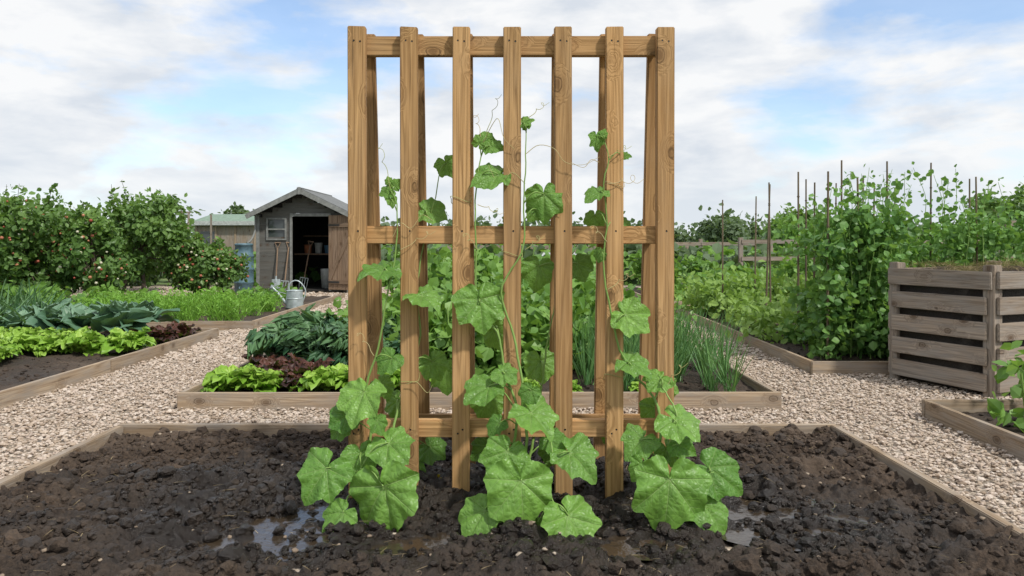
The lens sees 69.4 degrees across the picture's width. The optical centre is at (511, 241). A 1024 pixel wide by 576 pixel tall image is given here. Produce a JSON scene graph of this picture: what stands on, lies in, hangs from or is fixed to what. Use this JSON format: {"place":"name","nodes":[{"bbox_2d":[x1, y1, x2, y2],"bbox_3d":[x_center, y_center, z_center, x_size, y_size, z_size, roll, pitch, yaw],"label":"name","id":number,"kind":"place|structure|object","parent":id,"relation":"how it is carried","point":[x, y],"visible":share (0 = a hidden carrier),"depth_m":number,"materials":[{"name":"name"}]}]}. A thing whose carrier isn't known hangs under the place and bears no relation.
{"place":"outdoors","nodes":[
{"label":"outdoors","id":0,"kind":"place"},
{"bbox_2d":[0,333,182,390],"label":"garden soil","id":1,"kind":"structure","parent":0,"point":[73,361],"depth_m":5.84,"materials":[{"name":"soil"}]},
{"bbox_2d":[0,344,19,361],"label":"lettuce","id":2,"kind":"object","parent":1,"relation":"on","point":[6,351],"visible":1,"depth_m":5.73,"materials":[{"name":"green plant"}]},
{"bbox_2d":[0,326,20,332],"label":"lettuce","id":3,"kind":"object","parent":1,"relation":"on","point":[3,329],"visible":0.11,"depth_m":6.76,"materials":[{"name":"green plant"}]},
{"bbox_2d":[0,332,22,343],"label":"lettuce","id":4,"kind":"object","parent":1,"relation":"on","point":[4,336],"visible":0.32,"depth_m":6.25,"materials":[{"name":"green plant"}]},
{"bbox_2d":[0,339,24,356],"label":"lettuce","id":5,"kind":"object","parent":1,"relation":"on","point":[5,344],"visible":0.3,"depth_m":5.98,"materials":[{"name":"green plant"}]},
{"bbox_2d":[9,332,45,352],"bbox_3d":[-4.127,0.861,6.339,0.380,0.201,0.371,0,0,0],"label":"lettuce","id":6,"kind":"object","parent":1,"relation":"on","point":[26,343],"visible":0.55,"depth_m":6.25,"materials":[{"name":"green plant"}]},
{"bbox_2d":[11,326,49,334],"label":"lettuce","id":7,"kind":"object","parent":1,"relation":"on","point":[31,330],"visible":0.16,"depth_m":6.75,"materials":[{"name":"green plant"}]},
{"bbox_2d":[0,278,86,327],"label":"leek row","id":8,"kind":"object","parent":1,"relation":"on","point":[14,302],"visible":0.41,"depth_m":7.28,"materials":[{"name":"green plant"}]},
{"bbox_2d":[27,331,74,356],"bbox_3d":[-3.889,0.874,6.327,0.447,0.217,0.462,0,0,24],"label":"lettuce","id":9,"kind":"object","parent":1,"relation":"on","point":[45,345],"visible":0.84,"depth_m":6.20,"materials":[{"name":"green plant"}]},
{"bbox_2d":[37,327,73,336],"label":"lettuce","id":10,"kind":"object","parent":1,"relation":"on","point":[52,330],"visible":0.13,"depth_m":6.67,"materials":[{"name":"green plant"}]},
{"bbox_2d":[50,326,96,335],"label":"lettuce","id":11,"kind":"object","parent":1,"relation":"on","point":[84,329],"visible":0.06,"depth_m":6.65,"materials":[{"name":"green plant"}]},
{"bbox_2d":[53,329,110,355],"bbox_3d":[-3.627,0.863,6.294,0.447,0.252,0.491,0,0,0],"label":"lettuce","id":12,"kind":"object","parent":1,"relation":"on","point":[88,341],"visible":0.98,"depth_m":6.22,"materials":[{"name":"green plant"}]},
{"bbox_2d":[0,298,179,332],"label":"cabbage row","id":13,"kind":"object","parent":1,"relation":"on","point":[124,315],"visible":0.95,"depth_m":6.94,"materials":[{"name":"green plant"}]},
{"bbox_2d":[98,326,155,353],"bbox_3d":[-3.302,0.853,6.389,0.449,0.223,0.495,0,0,0],"label":"lettuce","id":14,"kind":"object","parent":1,"relation":"on","point":[122,340],"visible":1,"depth_m":6.33,"materials":[{"name":"green plant"}]},
{"bbox_2d":[149,324,179,341],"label":"red lettuce","id":15,"kind":"object","parent":1,"relation":"on","point":[160,333],"visible":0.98,"depth_m":6.97,"materials":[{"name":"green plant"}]},
{"bbox_2d":[171,323,200,336],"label":"red lettuce","id":16,"kind":"object","parent":1,"relation":"on","point":[185,330],"visible":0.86,"depth_m":7.27,"materials":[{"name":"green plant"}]},
{"bbox_2d":[0,309,1016,426],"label":"soil clods","id":17,"kind":"object","parent":1,"relation":"on","point":[21,378],"visible":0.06,"depth_m":5.59,"materials":[{"name":"soil"}]},
{"bbox_2d":[276,352,316,365],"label":"red lettuce","id":18,"kind":"object","parent":17,"relation":"on","point":[292,360],"visible":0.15,"depth_m":5.10,"materials":[{"name":"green plant"}]},
{"bbox_2d":[65,295,330,320],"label":"garden soil","id":19,"kind":"structure","parent":0,"point":[309,299],"depth_m":10.14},
{"bbox_2d":[0,183,89,292],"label":"fruit tree","id":20,"kind":"object","parent":19,"relation":"on","point":[25,244],"visible":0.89,"depth_m":10.76,"materials":[{"name":"green plant"}]},
{"bbox_2d":[36,200,139,296],"bbox_3d":[-6.399,0.201,11.214,1.329,1.674,1.324,0,0,26],"label":"fruit tree","id":21,"kind":"object","parent":19,"relation":"on","point":[75,268],"visible":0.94,"depth_m":11.07,"materials":[{"name":"green plant"}]},
{"bbox_2d":[57,194,191,291],"bbox_3d":[-7.519,0.039,14.545,2.249,1.990,2.324,0,0,0],"label":"apple tree","id":22,"kind":"object","parent":19,"relation":"on","point":[148,284],"visible":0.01,"depth_m":14.47,"materials":[{"name":"green plant"}]},
{"bbox_2d":[96,180,198,288],"bbox_3d":[-6.026,-0.003,12.239,1.568,2.076,1.423,0,0,0],"label":"apple tree","id":23,"kind":"object","parent":19,"relation":"on","point":[160,229],"visible":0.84,"depth_m":12.02,"materials":[{"name":"green plant"}]},
{"bbox_2d":[0,278,305,305],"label":"vegetable row","id":24,"kind":"object","parent":19,"relation":"on","point":[55,288],"visible":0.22,"depth_m":10.26,"materials":[{"name":"green plant"}]},
{"bbox_2d":[52,282,283,320],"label":"carrot tops","id":25,"kind":"object","parent":19,"relation":"on","point":[214,306],"visible":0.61,"depth_m":9.00,"materials":[{"name":"plant"}]},
{"bbox_2d":[152,233,231,294],"bbox_3d":[-5.377,0.419,12.602,1.160,1.232,1.083,0,0,0],"label":"fruit bush","id":26,"kind":"object","parent":19,"relation":"on","point":[195,271],"visible":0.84,"depth_m":12.37,"materials":[{"name":"green plant"}]},
{"bbox_2d":[208,236,252,291],"bbox_3d":[-4.910,0.470,12.777,0.802,1.132,0.786,0,0,-30],"label":"fruit bush","id":27,"kind":"object","parent":19,"relation":"on","point":[236,265],"visible":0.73,"depth_m":12.64,"materials":[{"name":"green plant"}]},
{"bbox_2d":[269,280,305,308],"bbox_3d":[-3.195,0.745,10.530,0.512,0.399,0.249,0,0,-12],"label":"watering can","id":28,"kind":"object","parent":19,"relation":"on","point":[294,298],"visible":0.88,"depth_m":10.46,"materials":[{"name":"metal"}]},
{"bbox_2d":[52,249,750,285],"bbox_3d":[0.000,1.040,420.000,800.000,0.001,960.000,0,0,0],"label":"ground","id":29,"kind":"structure","parent":0,"point":[164,281],"depth_m":18.36,"materials":[{"name":"green plant"}]},
{"bbox_2d":[176,211,211,243],"bbox_3d":[-10.200,0.066,22.300,1.703,1.883,1.651,0,0,0],"label":"fruit cage frame","id":30,"kind":"object","parent":29,"relation":"on","point":[188,214],"visible":0.24,"depth_m":23.07,"materials":[{"name":"grey wood"}]},
{"bbox_2d":[192,214,255,255],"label":"garden shed","id":31,"kind":"structure","parent":29,"relation":"on","point":[231,230],"depth_m":25.05,"materials":[{"name":"brown wood"}]},
{"bbox_2d":[200,231,214,242],"bbox_3d":[-10.300,-0.120,25.040,0.501,0.453,0.021,0,0,0],"label":"window","id":32,"kind":"structure","parent":31,"relation":"in","point":[206,234],"depth_m":25.03,"materials":[{"name":"grey glass"}]},
{"bbox_2d":[217,201,246,213],"bbox_3d":[-13.213,-0.420,35.652,3.329,3.069,2.729,0,0,0],"label":"tree","id":33,"kind":"object","parent":29,"relation":"on","point":[236,209],"visible":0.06,"depth_m":35.61,"materials":[{"name":"green plant"}]},
{"bbox_2d":[46,198,966,247],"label":"distant trees","id":34,"kind":"object","parent":29,"relation":"on","point":[683,236],"visible":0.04,"depth_m":96.65,"materials":[{"name":"green plant"}]},
{"bbox_2d":[382,248,635,378],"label":"bean plants","id":35,"kind":"object","parent":29,"relation":"on","point":[535,316],"visible":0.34,"depth_m":5.46,"materials":[{"name":"green plant"}]},
{"bbox_2d":[325,293,696,332],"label":"spinach plants","id":36,"kind":"object","parent":29,"relation":"on","point":[341,312],"visible":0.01,"depth_m":7.21,"materials":[{"name":"green plant"}]},
{"bbox_2d":[43,233,997,288],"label":"allotment rows","id":37,"kind":"object","parent":29,"relation":"on","point":[730,252],"visible":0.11,"depth_m":17.24,"materials":[{"name":"green plant"}]},
{"bbox_2d":[447,245,694,251],"bbox_3d":[2.088,0.560,26.017,8.727,0.881,0.057,0,0,0],"label":"picket fence","id":38,"kind":"object","parent":29,"relation":"on","point":[547,247],"visible":0.07,"depth_m":25.99,"materials":[{"name":"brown wood"}]},
{"bbox_2d":[693,214,750,248],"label":"tree","id":39,"kind":"object","parent":29,"relation":"on","point":[711,231],"visible":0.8,"depth_m":58.56,"materials":[{"name":"green plant"}]},
{"bbox_2d":[675,239,772,251],"bbox_3d":[5.100,0.480,19.990,3.891,1.104,0.112,0,0,0],"label":"post and wire fence","id":40,"kind":"object","parent":29,"relation":"on","point":[700,243],"visible":0.3,"depth_m":19.93,"materials":[{"name":"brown wood"}]},
{"bbox_2d":[753,202,833,250],"bbox_3d":[11.498,-0.288,29.741,3.680,2.646,3.430,0,0,0],"label":"tree","id":41,"kind":"object","parent":29,"relation":"on","point":[787,210],"visible":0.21,"depth_m":29.59,"materials":[{"name":"green plant"}]},
{"bbox_2d":[738,238,1012,265],"bbox_3d":[10.100,0.470,16.490,10.092,1.124,0.112,0,0,0],"label":"wooden fence","id":42,"kind":"object","parent":29,"relation":"on","point":[741,242],"visible":0.19,"depth_m":16.43,"materials":[{"name":"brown wood"}]},
{"bbox_2d":[959,182,1023,251],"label":"tree","id":43,"kind":"object","parent":29,"relation":"on","point":[1017,197],"visible":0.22,"depth_m":21.35,"materials":[{"name":"green plant"}]},
{"bbox_2d":[207,351,757,391],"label":"garden soil","id":44,"kind":"structure","parent":0,"point":[690,385],"depth_m":4.92,"materials":[{"name":"soil"}]},
{"bbox_2d":[200,378,240,391],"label":"lettuce","id":45,"kind":"object","parent":44,"relation":"on","point":[215,386],"visible":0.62,"depth_m":4.61,"materials":[{"name":"green plant"}]},
{"bbox_2d":[202,363,261,390],"bbox_3d":[-1.787,0.872,4.724,0.429,0.184,0.403,0,0,17],"label":"lettuce","id":46,"kind":"object","parent":44,"relation":"on","point":[221,374],"visible":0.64,"depth_m":4.63,"materials":[{"name":"green plant"}]},
{"bbox_2d":[241,354,277,364],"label":"red lettuce","id":47,"kind":"object","parent":44,"relation":"on","point":[255,359],"visible":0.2,"depth_m":5.22,"materials":[{"name":"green plant"}]},
{"bbox_2d":[235,365,288,391],"bbox_3d":[-1.598,0.874,4.699,0.332,0.194,0.336,0,0,-37],"label":"lettuce","id":48,"kind":"object","parent":44,"relation":"on","point":[262,380],"visible":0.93,"depth_m":4.64,"materials":[{"name":"green plant"}]},
{"bbox_2d":[254,357,292,370],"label":"red lettuce","id":49,"kind":"object","parent":44,"relation":"on","point":[266,364],"visible":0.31,"depth_m":5.00,"materials":[{"name":"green plant"}]},
{"bbox_2d":[243,320,316,358],"bbox_3d":[-1.679,0.788,5.620,0.686,0.384,0.693,0,0,-24],"label":"kale","id":50,"kind":"object","parent":44,"relation":"on","point":[263,338],"visible":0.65,"depth_m":5.40,"materials":[{"name":"green plant"}]},
{"bbox_2d":[276,372,304,391],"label":"red lettuce","id":51,"kind":"object","parent":44,"relation":"on","point":[291,381],"visible":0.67,"depth_m":4.66,"materials":[{"name":"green plant"}]},
{"bbox_2d":[277,359,310,389],"bbox_3d":[-1.425,0.873,4.813,0.298,0.182,0.303,0,0,-36],"label":"red lettuce","id":52,"kind":"object","parent":44,"relation":"on","point":[302,368],"visible":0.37,"depth_m":4.81,"materials":[{"name":"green plant"}]},
{"bbox_2d":[270,303,337,322],"bbox_3d":[-1.695,0.764,6.399,0.645,0.467,0.755,0,0,44],"label":"kale","id":53,"kind":"object","parent":44,"relation":"on","point":[307,310],"visible":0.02,"depth_m":6.47,"materials":[{"name":"green plant"}]},
{"bbox_2d":[263,320,345,359],"bbox_3d":[-1.454,0.788,5.487,0.738,0.384,0.652,0,0,0],"label":"kale","id":54,"kind":"object","parent":44,"relation":"on","point":[293,334],"visible":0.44,"depth_m":5.36,"materials":[{"name":"green plant"}]},
{"bbox_2d":[273,307,347,326],"bbox_3d":[-1.588,0.738,5.890,0.779,0.483,0.760,0,0,0],"label":"kale","id":55,"kind":"object","parent":44,"relation":"on","point":[294,318],"visible":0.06,"depth_m":5.84,"materials":[{"name":"green plant"}]},
{"bbox_2d":[294,357,334,371],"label":"red lettuce","id":56,"kind":"object","parent":44,"relation":"on","point":[312,366],"visible":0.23,"depth_m":5.01,"materials":[{"name":"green plant"}]},
{"bbox_2d":[289,365,347,391],"bbox_3d":[-1.192,0.868,4.670,0.336,0.192,0.434,0,0,-42],"label":"lettuce","id":57,"kind":"object","parent":44,"relation":"on","point":[321,378],"visible":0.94,"depth_m":4.61,"materials":[{"name":"green plant"}]},
{"bbox_2d":[317,311,347,324],"bbox_3d":[-1.312,0.757,5.898,0.666,0.447,0.742,0,0,-42],"label":"kale","id":58,"kind":"object","parent":44,"relation":"on","point":[328,314],"visible":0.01,"depth_m":5.84,"materials":[{"name":"green plant"}]},
{"bbox_2d":[331,363,347,384],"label":"lettuce","id":59,"kind":"object","parent":44,"relation":"on","point":[338,366],"visible":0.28,"depth_m":4.76,"materials":[{"name":"green plant"}]},
{"bbox_2d":[306,321,385,365],"bbox_3d":[-1.146,0.782,5.322,0.616,0.395,0.611,0,0,14],"label":"kale","id":60,"kind":"object","parent":44,"relation":"on","point":[334,340],"visible":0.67,"depth_m":5.18,"materials":[{"name":"green plant"}]},
{"bbox_2d":[383,333,399,354],"bbox_3d":[-0.862,0.814,5.364,0.573,0.332,0.655,0,0,0],"label":"kale","id":61,"kind":"object","parent":44,"relation":"on","point":[395,344],"visible":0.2,"depth_m":5.20,"materials":[{"name":"green plant"}]},
{"bbox_2d":[383,321,399,337],"bbox_3d":[-0.966,0.787,5.548,0.764,0.386,0.758,0,0,0],"label":"kale","id":62,"kind":"object","parent":44,"relation":"on","point":[387,329],"visible":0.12,"depth_m":5.53,"materials":[{"name":"green plant"}]},
{"bbox_2d":[385,369,399,383],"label":"lettuce","id":63,"kind":"object","parent":44,"relation":"on","point":[393,378],"visible":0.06,"depth_m":4.69,"materials":[{"name":"green plant"}]},
{"bbox_2d":[427,244,549,310],"bbox_3d":[-0.277,0.521,6.820,1.353,1.074,1.682,0,0,0],"label":"climbing bean","id":64,"kind":"object","parent":44,"relation":"on","point":[440,269],"visible":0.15,"depth_m":6.48,"materials":[{"name":"green plant"}]},
{"bbox_2d":[523,377,539,387],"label":"lettuce","id":65,"kind":"object","parent":44,"relation":"on","point":[534,382],"visible":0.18,"depth_m":4.67,"materials":[{"name":"green plant"}]},
{"bbox_2d":[572,379,583,391],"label":"lettuce","id":66,"kind":"object","parent":44,"relation":"on","point":[576,387],"visible":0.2,"depth_m":4.62,"materials":[{"name":"green plant"}]},
{"bbox_2d":[627,381,638,391],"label":"lettuce","id":67,"kind":"object","parent":44,"relation":"on","point":[635,385],"visible":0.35,"depth_m":4.57,"materials":[{"name":"green plant"}]},
{"bbox_2d":[548,298,757,391],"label":"chives","id":68,"kind":"object","parent":44,"relation":"on","point":[684,352],"visible":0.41,"depth_m":4.95,"materials":[{"name":"plant"}]},
{"bbox_2d":[0,423,1023,575],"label":"garden soil","id":69,"kind":"structure","parent":0,"point":[980,560],"depth_m":2.49,"materials":[{"name":"soil"}]},
{"bbox_2d":[297,143,451,532],"bbox_3d":[-0.468,0.317,2.809,0.453,1.375,0.676,0,0,13],"label":"cucumber plant","id":70,"kind":"object","parent":69,"relation":"on","point":[388,497],"visible":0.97,"depth_m":2.64,"materials":[{"name":"green plant"}]},
{"bbox_2d":[347,26,674,497],"bbox_3d":[-0.004,0.111,3.034,1.246,1.901,0.448,0,0,0],"label":"garden trellis","id":71,"kind":"object","parent":69,"relation":"on","point":[462,425],"visible":0.83,"depth_m":2.81,"materials":[{"name":"brown wood"}]},
{"bbox_2d":[437,94,601,536],"bbox_3d":[0.006,0.233,2.687,0.648,1.603,0.607,0,0,0],"label":"cucumber plant","id":72,"kind":"object","parent":69,"relation":"on","point":[517,480],"visible":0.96,"depth_m":2.70,"materials":[{"name":"green plant"}]},
{"bbox_2d":[185,495,883,560],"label":"puddle","id":73,"kind":"object","parent":69,"relation":"on","point":[618,545],"visible":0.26,"depth_m":2.48,"materials":[{"name":"liquid"}]},
{"bbox_2d":[571,129,742,534],"bbox_3d":[0.506,0.290,2.711,0.397,1.438,0.590,0,0,-33],"label":"cucumber plant","id":74,"kind":"object","parent":69,"relation":"on","point":[683,492],"visible":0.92,"depth_m":2.63,"materials":[{"name":"green plant"}]},
{"bbox_2d":[0,285,1023,571],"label":"gravel path","id":75,"kind":"structure","parent":0,"point":[882,411],"depth_m":4.31,"materials":[{"name":"gravel"}]},
{"bbox_2d":[0,328,218,408],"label":"raised bed edging","id":76,"kind":"object","parent":75,"relation":"on","point":[22,392],"visible":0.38,"depth_m":5.43,"materials":[{"name":"wood"}]},
{"bbox_2d":[88,293,344,329],"bbox_3d":[-6.224,0.971,10.681,6.587,0.144,4.599,0,0,0],"label":"raised bed edging","id":77,"kind":"object","parent":75,"relation":"on","point":[233,325],"visible":0.37,"depth_m":8.39,"materials":[{"name":"wood"}]},
{"bbox_2d":[234,243,253,293],"bbox_3d":[-5.130,0.515,14.150,0.379,0.970,0.379,0,0,-41],"label":"rain barrel","id":78,"kind":"object","parent":75,"relation":"on","point":[244,248],"visible":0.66,"depth_m":14.03,"materials":[{"name":"plastic"}]},
{"bbox_2d":[272,242,280,288],"bbox_3d":[-4.550,0.494,14.294,0.160,0.983,0.041,0,-9,0],"label":"garden spade","id":79,"kind":"object","parent":75,"relation":"on","point":[276,281],"visible":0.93,"depth_m":14.25,"materials":[{"name":"brown wood"}]},
{"bbox_2d":[280,242,289,289],"bbox_3d":[-4.368,0.494,14.315,0.172,0.983,0.031,4,-8,0],"label":"garden fork","id":80,"kind":"object","parent":75,"relation":"on","point":[286,266],"visible":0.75,"depth_m":14.30,"materials":[{"name":"brown wood"}]},
{"bbox_2d":[245,187,347,291],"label":"garden shed","id":81,"kind":"structure","parent":75,"relation":"on","point":[298,218],"depth_m":14.39,"materials":[{"name":"wood"}]},
{"bbox_2d":[247,215,256,242],"bbox_3d":[-5.018,-0.237,14.276,0.063,0.567,0.222,0,0,32],"label":"downpipe","id":82,"kind":"object","parent":81,"relation":"attached to","point":[255,226],"visible":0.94,"depth_m":14.33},
{"bbox_2d":[268,220,284,236],"bbox_3d":[-4.580,-0.239,14.405,0.362,0.411,0.008,0,0,0],"label":"window pane","id":83,"kind":"structure","parent":81,"relation":"in","point":[272,224],"depth_m":14.40,"materials":[{"name":"grey glass"}]},
{"bbox_2d":[299,241,313,286],"bbox_3d":[-4.155,0.468,14.965,0.172,0.983,0.031,8,-8,0],"label":"garden fork","id":84,"kind":"object","parent":81,"relation":"on","point":[306,264],"visible":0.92,"depth_m":14.95,"materials":[{"name":"brown wood"}]},
{"bbox_2d":[328,215,347,289],"bbox_3d":[-3.280,0.210,14.224,0.610,1.443,0.050,0,0,22],"label":"open door","id":85,"kind":"structure","parent":81,"relation":"in","point":[338,224],"depth_m":14.25,"materials":[{"name":"brown wood"}]},
{"bbox_2d":[177,317,781,410],"bbox_3d":[-0.195,0.972,6.910,3.608,0.144,5.018,0,0,0],"label":"raised bed edging","id":86,"kind":"object","parent":75,"relation":"on","point":[764,396],"visible":0.13,"depth_m":4.40,"materials":[{"name":"wood"}]},
{"bbox_2d":[0,423,1023,538],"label":"raised bed edging","id":87,"kind":"object","parent":75,"relation":"on","point":[905,471],"visible":0.27,"depth_m":3.50,"materials":[{"name":"wood"}]},
{"bbox_2d":[675,308,888,375],"bbox_3d":[5.134,0.971,7.985,5.767,0.146,4.867,0,0,0],"label":"raised bed edging","id":88,"kind":"object","parent":75,"relation":"on","point":[809,366],"visible":0.25,"depth_m":5.62,"materials":[{"name":"wood"}]},
{"bbox_2d":[888,252,1023,398],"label":"compost bin","id":89,"kind":"object","parent":75,"relation":"on","point":[955,326],"visible":0.99,"depth_m":4.94,"materials":[{"name":"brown wood"}]},
{"bbox_2d":[921,399,1023,460],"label":"raised bed edging","id":90,"kind":"object","parent":75,"relation":"on","point":[946,413],"visible":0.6,"depth_m":3.88,"materials":[{"name":"wood"}]},
{"bbox_2d":[0,0,1023,236],"label":"sky","id":91,"kind":"structure","parent":0,"point":[219,103],"materials":[{"name":"white"}]},
{"bbox_2d":[625,287,687,293],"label":"garden soil","id":92,"kind":"structure","parent":0,"point":[637,291],"depth_m":14.56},
{"bbox_2d":[388,248,1022,300],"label":"potato row","id":93,"kind":"object","parent":92,"relation":"on","point":[698,264],"visible":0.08,"depth_m":13.64,"materials":[{"name":"green plant"}]},
{"bbox_2d":[689,310,887,360],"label":"garden soil","id":94,"kind":"structure","parent":0,"point":[794,348],"depth_m":6.50,"materials":[{"name":"soil"}]},
{"bbox_2d":[722,200,723,317],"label":"bamboo stake","id":95,"kind":"object","parent":94,"relation":"in","point":[722,251],"visible":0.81,"depth_m":9.19,"materials":[{"name":"wood"}]},
{"bbox_2d":[754,196,756,288],"bbox_3d":[3.059,0.230,9.300,0.040,1.600,0.024,0,0,0],"label":"bamboo stake","id":96,"kind":"object","parent":94,"relation":"in","point":[755,238],"visible":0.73,"depth_m":9.29,"materials":[{"name":"wood"}]},
{"bbox_2d":[765,184,770,324],"bbox_3d":[2.764,0.205,8.000,0.068,1.650,0.024,0,0,0],"label":"bamboo stake","id":97,"kind":"object","parent":94,"relation":"in","point":[768,226],"visible":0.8,"depth_m":7.99,"materials":[{"name":"wood"}]},
{"bbox_2d":[768,182,771,301],"bbox_3d":[2.791,0.195,8.000,0.040,1.670,0.024,0,0,0],"label":"bamboo stake","id":98,"kind":"object","parent":94,"relation":"in","point":[770,289],"visible":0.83,"depth_m":7.99,"materials":[{"name":"wood"}]},
{"bbox_2d":[797,172,799,336],"bbox_3d":[2.710,0.185,7.000,0.024,1.690,0.024,0,0,0],"label":"bamboo stake","id":99,"kind":"object","parent":94,"relation":"in","point":[798,270],"visible":0.55,"depth_m":6.99,"materials":[{"name":"wood"}]},
{"bbox_2d":[805,179,806,288],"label":"bamboo stake","id":100,"kind":"object","parent":94,"relation":"in","point":[805,228],"visible":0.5,"depth_m":8.29,"materials":[{"name":"wood"}]},
{"bbox_2d":[813,182,815,277],"bbox_3d":[3.065,0.215,7.500,0.031,1.630,0.024,0,0,0],"label":"bamboo stake","id":101,"kind":"object","parent":94,"relation":"in","point":[813,225],"visible":0.25,"depth_m":7.49,"materials":[{"name":"wood"}]},
{"bbox_2d":[826,171,829,360],"bbox_3d":[2.563,0.230,6.000,0.028,1.600,0.024,0,0,0],"label":"bamboo stake","id":102,"kind":"object","parent":94,"relation":"in","point":[827,293],"visible":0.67,"depth_m":5.99,"materials":[{"name":"wood"}]},
{"bbox_2d":[840,160,842,206],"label":"bamboo stake","id":103,"kind":"object","parent":94,"relation":"on","point":[841,180],"visible":0.2,"depth_m":6.99,"materials":[{"name":"wood"}]},
{"bbox_2d":[674,259,1021,349],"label":"plants","id":104,"kind":"object","parent":94,"relation":"on","point":[740,298],"visible":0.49,"depth_m":8.77,"materials":[{"name":"green plant"}]},
{"bbox_2d":[762,161,1023,359],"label":"pea plants","id":105,"kind":"object","parent":94,"relation":"on","point":[857,308],"visible":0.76,"depth_m":6.13,"materials":[{"name":"green plant"}]},
{"bbox_2d":[929,163,931,260],"bbox_3d":[4.245,0.115,7.500,0.031,1.830,0.024,0,0,0],"label":"bamboo stake","id":106,"kind":"object","parent":94,"relation":"in","point":[930,252],"visible":0.39,"depth_m":7.49,"materials":[{"name":"wood"}]},
{"bbox_2d":[975,177,977,264],"bbox_3d":[4.591,0.195,7.300,0.040,1.670,0.024,0,0,0],"label":"bamboo stake","id":107,"kind":"object","parent":94,"relation":"on","point":[976,200],"visible":0.29,"depth_m":7.29,"materials":[{"name":"wood"}]},
{"bbox_2d":[961,410,1023,435],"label":"garden soil","id":108,"kind":"structure","parent":0,"point":[1017,430],"depth_m":3.94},
{"bbox_2d":[987,340,1023,431],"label":"pepper plant","id":109,"kind":"object","parent":108,"relation":"on","point":[995,407],"visible":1,"depth_m":3.83,"materials":[{"name":"green plant"}]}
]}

